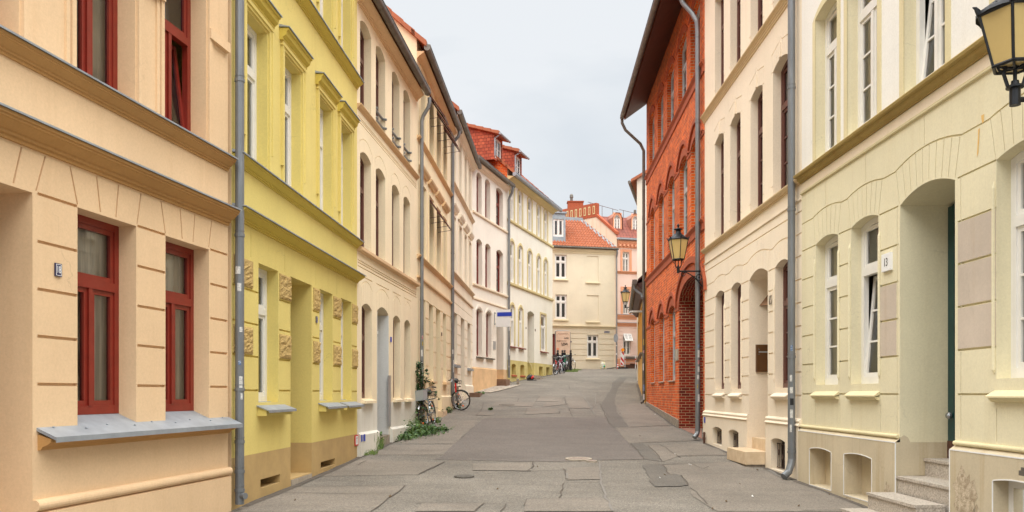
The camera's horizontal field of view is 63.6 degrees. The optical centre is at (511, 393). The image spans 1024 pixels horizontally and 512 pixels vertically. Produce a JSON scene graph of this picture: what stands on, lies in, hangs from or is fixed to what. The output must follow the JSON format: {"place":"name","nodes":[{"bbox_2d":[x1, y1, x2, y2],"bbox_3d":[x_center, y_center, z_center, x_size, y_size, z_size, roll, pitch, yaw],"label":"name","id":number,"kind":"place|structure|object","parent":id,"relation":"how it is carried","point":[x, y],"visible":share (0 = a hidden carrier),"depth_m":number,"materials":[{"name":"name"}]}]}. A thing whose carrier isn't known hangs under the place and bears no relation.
{"place":"outdoors","nodes":[
{"label":"outdoors","id":0,"kind":"place"},
{"bbox_2d":[238,486,404,511],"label":"pavement","id":1,"kind":"structure","parent":0,"point":[332,499],"depth_m":11.35,"materials":[{"name":"asphalt"}]},
{"bbox_2d":[323,460,443,475],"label":"pavement","id":2,"kind":"structure","parent":0,"point":[374,467],"depth_m":15.07,"materials":[{"name":"asphalt"}]},
{"bbox_2d":[370,445,451,454],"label":"pavement","id":3,"kind":"structure","parent":0,"point":[416,449],"depth_m":18.07,"materials":[{"name":"asphalt"}]},
{"bbox_2d":[396,420,474,442],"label":"pavement","id":4,"kind":"structure","parent":0,"point":[454,435],"depth_m":21.15,"materials":[{"name":"asphalt"}]},
{"bbox_2d":[394,408,454,441],"bbox_3d":[-2.373,0.680,21.499,1.749,1.091,4.258,0,0,0],"label":"weed patch","id":5,"kind":"object","parent":4,"relation":"on","point":[419,429],"visible":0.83,"depth_m":21.21,"materials":[{"name":"green plant"}]},
{"bbox_2d":[416,503,481,510],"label":"pavement","id":6,"kind":"structure","parent":0,"point":[449,507],"depth_m":10.78,"materials":[{"name":"concrete"}]},
{"bbox_2d":[473,462,531,470],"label":"pavement","id":7,"kind":"structure","parent":0,"point":[524,466],"depth_m":15.37,"materials":[{"name":"asphalt"}]},
{"bbox_2d":[490,402,534,405],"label":"pavement","id":8,"kind":"structure","parent":0,"point":[518,403],"depth_m":31.95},
{"bbox_2d":[384,0,652,238],"label":"sky","id":9,"kind":"structure","parent":0,"point":[553,77],"materials":[{"name":"white"}]},
{"bbox_2d":[525,408,558,413],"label":"pavement","id":10,"kind":"structure","parent":0,"point":[540,410],"depth_m":29.30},
{"bbox_2d":[231,369,862,511],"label":"road","id":11,"kind":"structure","parent":0,"point":[628,485],"depth_m":14.10,"materials":[{"name":"asphalt"}]},
{"bbox_2d":[0,0,247,511],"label":"town house","id":12,"kind":"structure","parent":11,"relation":"on","point":[115,367],"depth_m":8.51,"materials":[{"name":"beige paint"}]},
{"bbox_2d":[54,263,61,276],"bbox_3d":[-4.097,-1.113,7.451,0.014,0.117,0.082,0,0,10],"label":"house number plate","id":13,"kind":"object","parent":12,"relation":"attached to","point":[58,269],"visible":1,"depth_m":7.44,"materials":[{"name":"white ceramic"}]},
{"bbox_2d":[77,0,117,89],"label":"window","id":14,"kind":"structure","parent":12,"relation":"in","point":[97,20],"depth_m":8.43,"materials":[{"name":"red paint"}]},
{"bbox_2d":[77,214,118,414],"bbox_3d":[-4.234,-0.765,8.194,0.125,1.950,0.887,0,0,10],"label":"window","id":15,"kind":"structure","parent":12,"relation":"in","point":[97,241],"depth_m":8.41,"materials":[{"name":"red paint"}]},
{"bbox_2d":[165,0,190,130],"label":"window","id":16,"kind":"structure","parent":12,"relation":"in","point":[182,37],"depth_m":9.86,"materials":[{"name":"red paint"}]},
{"bbox_2d":[165,241,193,411],"bbox_3d":[-3.992,-0.765,9.588,0.125,1.950,0.901,0,0,10],"label":"window","id":17,"kind":"structure","parent":12,"relation":"in","point":[179,260],"depth_m":9.83,"materials":[{"name":"red paint"}]},
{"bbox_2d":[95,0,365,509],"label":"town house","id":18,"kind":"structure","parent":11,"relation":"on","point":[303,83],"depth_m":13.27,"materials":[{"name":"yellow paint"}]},
{"bbox_2d":[247,23,256,160],"bbox_3d":[-3.724,-4.107,11.398,0.125,2.055,0.785,0,0,4],"label":"window","id":19,"kind":"structure","parent":18,"relation":"in","point":[251,35],"depth_m":11.70,"materials":[{"name":"white glass"}]},
{"bbox_2d":[258,268,266,401],"bbox_3d":[-3.710,-0.840,11.849,0.125,1.940,0.788,0,0,4],"label":"window","id":20,"kind":"structure","parent":18,"relation":"in","point":[262,274],"depth_m":12.13,"materials":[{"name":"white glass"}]},
{"bbox_2d":[285,67,290,185],"bbox_3d":[-3.607,-4.107,12.879,0.082,2.055,0.802,0,0,4],"label":"window","id":21,"kind":"structure","parent":18,"relation":"in","point":[287,74],"depth_m":13.16,"materials":[{"name":"white glass"}]},
{"bbox_2d":[320,293,322,399],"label":"window","id":22,"kind":"structure","parent":18,"relation":"in","point":[321,295],"depth_m":15.01,"materials":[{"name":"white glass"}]},
{"bbox_2d":[320,108,322,209],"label":"window","id":23,"kind":"structure","parent":18,"relation":"in","point":[321,111],"depth_m":14.95,"materials":[{"name":"white glass"}]},
{"bbox_2d":[341,302,342,398],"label":"window","id":24,"kind":"structure","parent":18,"relation":"in","point":[342,302],"depth_m":16.38,"materials":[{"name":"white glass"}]},
{"bbox_2d":[341,133,342,224],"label":"window","id":25,"kind":"structure","parent":18,"relation":"in","point":[341,133],"depth_m":16.27,"materials":[{"name":"white glass"}]},
{"bbox_2d":[341,0,342,47],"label":"window","id":26,"kind":"structure","parent":18,"relation":"in","point":[341,0],"depth_m":16.32,"materials":[{"name":"clear glass"}]},
{"bbox_2d":[243,457,360,505],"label":"wall foot dirt","id":27,"kind":"structure","parent":11,"relation":"on","point":[293,486],"depth_m":12.82,"materials":[{"name":"soil"}]},
{"bbox_2d":[364,439,400,455],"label":"wall foot dirt","id":28,"kind":"structure","parent":11,"relation":"on","point":[386,445],"depth_m":19.12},
{"bbox_2d":[374,431,386,449],"bbox_3d":[-3.009,1.029,18.238,0.616,0.467,0.816,0,0,-42],"label":"weed","id":29,"kind":"object","parent":28,"relation":"on","point":[380,446],"visible":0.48,"depth_m":18.22,"materials":[{"name":"green plant"}]},
{"bbox_2d":[357,0,430,456],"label":"town house","id":30,"kind":"structure","parent":11,"relation":"on","point":[390,93],"depth_m":19.46,"materials":[{"name":"paint"}]},
{"bbox_2d":[360,157,363,246],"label":"window","id":31,"kind":"structure","parent":30,"relation":"in","point":[361,162],"depth_m":17.84,"materials":[{"name":"brown paint"}]},
{"bbox_2d":[360,29,363,104],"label":"window","id":32,"kind":"structure","parent":30,"relation":"in","point":[361,36],"depth_m":17.84,"materials":[{"name":"brown paint"}]},
{"bbox_2d":[362,307,364,397],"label":"window","id":33,"kind":"structure","parent":30,"relation":"in","point":[363,311],"depth_m":17.93,"materials":[{"name":"brown paint"}]},
{"bbox_2d":[376,174,377,255],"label":"window","id":34,"kind":"structure","parent":30,"relation":"in","point":[376,174],"depth_m":19.06,"materials":[{"name":"brown paint"}]},
{"bbox_2d":[376,55,377,119],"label":"window","id":35,"kind":"structure","parent":30,"relation":"in","point":[376,55],"depth_m":19.06,"materials":[{"name":"brown paint"}]},
{"bbox_2d":[363,5,462,424],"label":"town house","id":36,"kind":"structure","parent":11,"relation":"on","point":[441,121],"depth_m":25.95,"materials":[{"name":"beige paint"}]},
{"bbox_2d":[415,386,436,425],"bbox_3d":[-2.325,0.366,23.128,0.625,1.115,1.737,-7,3,7],"label":"bicycle","id":37,"kind":"object","parent":11,"relation":"on","point":[422,395],"visible":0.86,"depth_m":22.84,"materials":[{"name":"metal"}]},
{"bbox_2d":[415,361,442,425],"bbox_3d":[-2.492,0.045,22.869,0.821,1.875,1.659,0,0,14],"label":"ivy","id":38,"kind":"object","parent":11,"relation":"on","point":[418,364],"visible":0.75,"depth_m":22.62,"materials":[{"name":"green plant"}]},
{"bbox_2d":[448,378,469,409],"bbox_3d":[-1.849,0.008,29.496,0.720,1.130,1.646,-4,4,-2],"label":"bicycle","id":39,"kind":"object","parent":11,"relation":"on","point":[457,398],"visible":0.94,"depth_m":28.98,"materials":[{"name":"metal"}]},
{"bbox_2d":[454,474,473,478],"bbox_3d":[-0.808,1.412,13.957,0.340,0.053,0.340,0,0,0],"label":"manhole cover","id":40,"kind":"object","parent":11,"relation":"on","point":[464,476],"visible":0.99,"depth_m":13.87,"materials":[{"name":"metal"}]},
{"bbox_2d":[451,101,482,408],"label":"town house","id":41,"kind":"structure","parent":11,"relation":"on","point":[466,159],"depth_m":33.31,"materials":[{"name":"beige paint"}]},
{"bbox_2d":[472,153,515,391],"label":"town house","id":42,"kind":"structure","parent":11,"relation":"on","point":[491,188],"depth_m":39.09,"materials":[{"name":"beige paint"}]},
{"bbox_2d":[476,241,477,283],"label":"window","id":43,"kind":"structure","parent":42,"relation":"in","point":[476,241],"depth_m":37.88,"materials":[{"name":"red wood"}]},
{"bbox_2d":[476,310,477,355],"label":"window","id":44,"kind":"structure","parent":42,"relation":"in","point":[476,310],"depth_m":37.85,"materials":[{"name":"red wood"}]},
{"bbox_2d":[485,246,486,286],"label":"window","id":45,"kind":"structure","parent":42,"relation":"in","point":[485,246],"depth_m":39.04,"materials":[{"name":"red wood"}]},
{"bbox_2d":[486,313,487,356],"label":"window","id":46,"kind":"structure","parent":42,"relation":"in","point":[486,313],"depth_m":39.16,"materials":[{"name":"red wood"}]},
{"bbox_2d":[496,190,498,224],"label":"window","id":47,"kind":"structure","parent":42,"relation":"in","point":[497,193],"depth_m":40.89,"materials":[{"name":"red wood"}]},
{"bbox_2d":[496,251,499,291],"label":"window","id":48,"kind":"structure","parent":42,"relation":"in","point":[497,254],"depth_m":40.91,"materials":[{"name":"red wood"}]},
{"bbox_2d":[494,309,511,326],"bbox_3d":[-0.431,-3.588,39.446,0.903,0.821,0.093,0,0,20],"label":"hanging sign","id":49,"kind":"object","parent":42,"relation":"attached to","point":[503,318],"visible":1,"depth_m":39.42,"materials":[{"name":"white paint"}]},
{"bbox_2d":[480,385,514,392],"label":"cobbles","id":50,"kind":"object","parent":11,"relation":"on","point":[493,388],"visible":0.84,"depth_m":38.45,"materials":[{"name":"stone"}]},
{"bbox_2d":[467,123,562,381],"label":"town house","id":51,"kind":"structure","parent":11,"relation":"on","point":[533,209],"depth_m":44.63,"materials":[{"name":"ivory plaster"},{"name":"orange clay tile"}]},
{"bbox_2d":[510,242,512,281],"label":"window","id":52,"kind":"structure","parent":51,"relation":"in","point":[511,245],"depth_m":42.48,"materials":[{"name":"clear glass"}]},
{"bbox_2d":[528,198,530,231],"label":"window","id":53,"kind":"structure","parent":51,"relation":"in","point":[529,203],"depth_m":45.41,"materials":[{"name":"clear glass"}]},
{"bbox_2d":[528,251,530,288],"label":"window","id":54,"kind":"structure","parent":51,"relation":"in","point":[529,255],"depth_m":45.41,"materials":[{"name":"clear glass"}]},
{"bbox_2d":[541,315,544,350],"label":"window","id":55,"kind":"structure","parent":51,"relation":"in","point":[542,316],"depth_m":47.99,"materials":[{"name":"clear glass"}]},
{"bbox_2d":[436,417,642,460],"bbox_3d":[0.910,1.066,21.870,4.253,0.565,11.308,0,0,4],"label":"asphalt patch","id":56,"kind":"object","parent":11,"relation":"on","point":[538,439],"visible":0.99,"depth_m":20.23,"materials":[{"name":"asphalt"}]},
{"bbox_2d":[553,350,571,371],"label":"fence","id":57,"kind":"object","parent":11,"relation":"on","point":[569,359],"visible":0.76,"depth_m":54.38,"materials":[{"name":"black metal"}]},
{"bbox_2d":[555,330,570,354],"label":"notice board","id":58,"kind":"object","parent":11,"relation":"on","point":[563,340],"visible":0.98,"depth_m":55.10,"materials":[{"name":"paper"}]},
{"bbox_2d":[565,457,591,460],"bbox_3d":[1.343,1.333,16.655,0.540,0.062,0.540,0,0,0],"label":"manhole cover","id":59,"kind":"object","parent":11,"relation":"on","point":[577,458],"visible":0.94,"depth_m":16.60,"materials":[{"name":"metal"}]},
{"bbox_2d":[552,211,618,369],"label":"corner house","id":60,"kind":"structure","parent":11,"relation":"on","point":[583,296],"depth_m":58.69,"materials":[{"name":"paint"}]},
{"bbox_2d":[555,294,565,318],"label":"window","id":61,"kind":"structure","parent":60,"relation":"in","point":[560,300],"depth_m":58.34,"materials":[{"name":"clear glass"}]},
{"bbox_2d":[555,255,565,278],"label":"window","id":62,"kind":"structure","parent":60,"relation":"in","point":[560,260],"depth_m":58.33,"materials":[{"name":"clear glass"}]},
{"bbox_2d":[587,335,597,357],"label":"window","id":63,"kind":"structure","parent":60,"relation":"in","point":[592,340],"depth_m":58.92,"materials":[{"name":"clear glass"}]},
{"bbox_2d":[558,194,636,368],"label":"corner house","id":64,"kind":"structure","parent":11,"relation":"on","point":[613,227],"depth_m":59.52,"materials":[{"name":"pink paint"}]},
{"bbox_2d":[623,252,628,270],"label":"window","id":65,"kind":"structure","parent":64,"relation":"in","point":[625,254],"depth_m":59.54,"materials":[{"name":"clear glass"}]},
{"bbox_2d":[623,335,629,354],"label":"window","id":66,"kind":"structure","parent":64,"relation":"in","point":[626,344],"depth_m":59.58,"materials":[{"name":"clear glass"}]},
{"bbox_2d":[599,461,613,510],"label":"road joint","id":67,"kind":"object","parent":11,"relation":"on","point":[605,495],"visible":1,"depth_m":12.62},
{"bbox_2d":[601,377,627,426],"bbox_3d":[4.545,0.037,36.116,1.037,1.936,23.888,0,0,8],"label":"asphalt patch","id":68,"kind":"object","parent":11,"relation":"on","point":[614,417],"visible":1,"depth_m":31.34,"materials":[{"name":"asphalt"}]},
{"bbox_2d":[618,348,627,368],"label":"warning beacon","id":69,"kind":"object","parent":11,"relation":"on","point":[622,358],"visible":0.99,"depth_m":58.08,"materials":[{"name":"white paint"}]},
{"bbox_2d":[628,170,645,380],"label":"gable house","id":70,"kind":"structure","parent":11,"relation":"on","point":[635,184],"depth_m":45.89,"materials":[{"name":"paint"}]},
{"bbox_2d":[629,272,645,403],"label":"house","id":71,"kind":"structure","parent":11,"relation":"on","point":[636,298],"depth_m":37.57,"materials":[{"name":"orange paint"}]},
{"bbox_2d":[620,285,629,309],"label":"street lamp","id":72,"kind":"object","parent":71,"relation":"attached to","point":[625,293],"visible":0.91,"depth_m":45.08,"materials":[{"name":"yellow glass"}]},
{"bbox_2d":[630,443,659,460],"bbox_3d":[2.966,1.291,18.425,0.388,0.139,3.891,0,0,3],"label":"asphalt patch","id":73,"kind":"object","parent":11,"relation":"on","point":[646,452],"visible":1,"depth_m":18.23,"materials":[{"name":"asphalt"}]},
{"bbox_2d":[643,464,687,486],"bbox_3d":[2.655,1.417,14.426,0.611,0.092,3.066,0,0,6],"label":"asphalt patch","id":74,"kind":"object","parent":11,"relation":"on","point":[656,473],"visible":1,"depth_m":14.04,"materials":[{"name":"asphalt"}]},
{"bbox_2d":[620,0,784,438],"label":"brick building","id":75,"kind":"structure","parent":11,"relation":"on","point":[666,86],"depth_m":25.48,"materials":[{"name":"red brick"}]},
{"bbox_2d":[661,97,662,141],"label":"window","id":76,"kind":"structure","parent":75,"relation":"in","point":[662,97],"depth_m":29.19,"materials":[{"name":"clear glass"}]},
{"bbox_2d":[662,198,663,259],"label":"window","id":77,"kind":"structure","parent":75,"relation":"in","point":[663,198],"depth_m":28.92,"materials":[{"name":"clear glass"}]},
{"bbox_2d":[671,69,673,120],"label":"window","id":78,"kind":"structure","parent":75,"relation":"in","point":[672,78],"depth_m":27.01,"materials":[{"name":"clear glass"}]},
{"bbox_2d":[672,182,673,235],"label":"window","id":79,"kind":"structure","parent":75,"relation":"in","point":[673,182],"depth_m":26.73,"materials":[{"name":"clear glass"}]},
{"bbox_2d":[673,308,674,379],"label":"window","id":80,"kind":"structure","parent":75,"relation":"in","point":[674,308],"depth_m":26.62,"materials":[{"name":"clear glass"}]},
{"bbox_2d":[682,39,685,97],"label":"window","id":81,"kind":"structure","parent":75,"relation":"in","point":[684,48],"depth_m":24.84,"materials":[{"name":"clear glass"}]},
{"bbox_2d":[667,224,702,288],"bbox_3d":[4.394,-3.511,21.062,0.911,1.675,0.548,0,0,23],"label":"street lamp","id":82,"kind":"object","parent":75,"relation":"attached to","point":[678,241],"visible":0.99,"depth_m":21.01,"materials":[{"name":"black glass"}]},
{"bbox_2d":[684,161,686,235],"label":"window","id":83,"kind":"structure","parent":75,"relation":"in","point":[685,168],"depth_m":24.55,"materials":[{"name":"clear glass"}]},
{"bbox_2d":[794,481,867,507],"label":"wall foot dirt","id":84,"kind":"structure","parent":11,"relation":"on","point":[840,497],"depth_m":12.30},
{"bbox_2d":[700,0,1022,479],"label":"town house","id":85,"kind":"structure","parent":11,"relation":"on","point":[753,217],"depth_m":16.88,"materials":[{"name":"paint"}]},
{"bbox_2d":[721,139,723,234],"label":"window","id":86,"kind":"structure","parent":85,"relation":"in","point":[722,145],"depth_m":19.79,"materials":[{"name":"brown paint"}]},
{"bbox_2d":[721,0,723,85],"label":"window","id":87,"kind":"structure","parent":85,"relation":"in","point":[722,2],"depth_m":19.79,"materials":[{"name":"brown paint"}]},
{"bbox_2d":[722,294,723,388],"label":"window","id":88,"kind":"structure","parent":85,"relation":"in","point":[723,294],"depth_m":19.74,"materials":[{"name":"brown paint"}]},
{"bbox_2d":[737,119,739,221],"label":"window","id":89,"kind":"structure","parent":85,"relation":"in","point":[738,125],"depth_m":18.38,"materials":[{"name":"brown paint"}]},
{"bbox_2d":[737,0,739,61],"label":"window","id":90,"kind":"structure","parent":85,"relation":"in","point":[738,1],"depth_m":18.38,"materials":[{"name":"brown paint"}]},
{"bbox_2d":[738,285,740,388],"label":"window","id":91,"kind":"structure","parent":85,"relation":"in","point":[739,289],"depth_m":18.30,"materials":[{"name":"brown paint"}]},
{"bbox_2d":[758,90,762,205],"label":"window","id":92,"kind":"structure","parent":85,"relation":"in","point":[760,101],"depth_m":16.80,"materials":[{"name":"brown paint"}]},
{"bbox_2d":[758,0,762,30],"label":"window","id":93,"kind":"structure","parent":85,"relation":"in","point":[760,2],"depth_m":16.80,"materials":[{"name":"brown paint"}]},
{"bbox_2d":[756,345,767,371],"bbox_3d":[5.195,-0.717,16.924,0.375,0.560,0.079,0,0,0],"label":"letterbox","id":94,"kind":"object","parent":85,"relation":"attached to","point":[761,358],"visible":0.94,"depth_m":16.90,"materials":[{"name":"brown metal"}]},
{"bbox_2d":[781,59,787,188],"bbox_3d":[5.073,-4.860,14.983,0.126,2.460,0.845,0,0,0],"label":"window","id":95,"kind":"structure","parent":85,"relation":"in","point":[784,74],"depth_m":15.30,"materials":[{"name":"brown paint"}]},
{"bbox_2d":[783,262,787,387],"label":"window","id":96,"kind":"structure","parent":85,"relation":"in","point":[785,270],"depth_m":15.19,"materials":[{"name":"brown paint"}]},
{"bbox_2d":[793,0,1023,511],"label":"town house","id":97,"kind":"structure","parent":11,"relation":"on","point":[912,159],"depth_m":10.45,"materials":[{"name":"beige paint"}]},
{"bbox_2d":[825,1,836,151],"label":"window","id":98,"kind":"structure","parent":97,"relation":"in","point":[831,19],"depth_m":13.11,"materials":[{"name":"clear glass"}]},
{"bbox_2d":[825,235,837,384],"bbox_3d":[5.083,-1.290,12.812,0.134,2.320,0.877,0,0,0],"label":"window","id":99,"kind":"structure","parent":97,"relation":"in","point":[831,247],"depth_m":13.11,"materials":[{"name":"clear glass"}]},
{"bbox_2d":[858,0,876,127],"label":"window","id":100,"kind":"structure","parent":97,"relation":"in","point":[867,9],"depth_m":11.86,"materials":[{"name":"white glass"}]},
{"bbox_2d":[861,216,877,383],"bbox_3d":[5.138,-1.290,11.481,0.200,2.320,0.868,0,0,-1],"label":"window","id":101,"kind":"structure","parent":97,"relation":"in","point":[868,269],"depth_m":11.80,"materials":[{"name":"white wood"}]},
{"bbox_2d":[881,252,892,271],"bbox_3d":[4.891,-1.709,10.763,0.040,0.228,0.244,0,0,0],"label":"house number plate","id":102,"kind":"object","parent":97,"relation":"attached to","point":[886,262],"visible":1,"depth_m":10.72,"materials":[{"name":"white paint"}]},
{"bbox_2d":[916,0,944,84],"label":"window","id":103,"kind":"structure","parent":97,"relation":"in","point":[936,8],"depth_m":10.20,"materials":[{"name":"clear glass"}]},
{"bbox_2d":[945,203,954,440],"bbox_3d":[5.540,-0.950,9.824,0.220,3.100,1.267,0,0,0],"label":"door","id":104,"kind":"structure","parent":97,"relation":"in","point":[950,415],"depth_m":10.35,"materials":[{"name":"green paint"}]},
{"bbox_2d":[972,0,1023,106],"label":"street lamp","id":105,"kind":"object","parent":97,"relation":"attached to","point":[1000,23],"visible":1,"depth_m":6.85,"materials":[{"name":"black glass"}]},
{"bbox_2d":[1009,481,1023,511],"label":"cellar window","id":106,"kind":"structure","parent":97,"relation":"in","point":[1016,489],"depth_m":8.24,"materials":[{"name":"beige glass"}]},
{"bbox_2d":[1011,150,1023,377],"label":"window","id":107,"kind":"structure","parent":97,"relation":"in","point":[1017,163],"depth_m":8.33,"materials":[{"name":"white glass"}]},
{"bbox_2d":[536,396,561,401],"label":"pavement","id":108,"kind":"structure","parent":0,"point":[549,398],"depth_m":34.23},
{"bbox_2d":[524,498,611,510],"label":"pavement","id":109,"kind":"structure","parent":0,"point":[578,504],"depth_m":11.06,"materials":[{"name":"concrete"}]},
{"bbox_2d":[566,397,590,408],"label":"pavement","id":110,"kind":"structure","parent":0,"point":[577,402],"depth_m":32.40,"materials":[{"name":"asphalt"}]},
{"bbox_2d":[566,466,599,479],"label":"pavement","id":111,"kind":"structure","parent":0,"point":[578,473],"depth_m":14.47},
{"bbox_2d":[616,403,670,426],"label":"pavement","id":112,"kind":"structure","parent":0,"point":[637,414],"depth_m":28.00,"materials":[{"name":"asphalt"}]},
{"bbox_2d":[615,426,699,442],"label":"pavement","id":113,"kind":"structure","parent":0,"point":[648,434],"depth_m":22.53,"materials":[{"name":"asphalt"}]},
{"bbox_2d":[650,443,726,460],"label":"pavement","id":114,"kind":"structure","parent":0,"point":[693,449],"depth_m":18.64,"materials":[{"name":"asphalt"}]},
{"bbox_2d":[664,462,861,511],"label":"pavement","id":115,"kind":"structure","parent":0,"point":[715,486],"depth_m":12.59,"materials":[{"name":"asphalt"}]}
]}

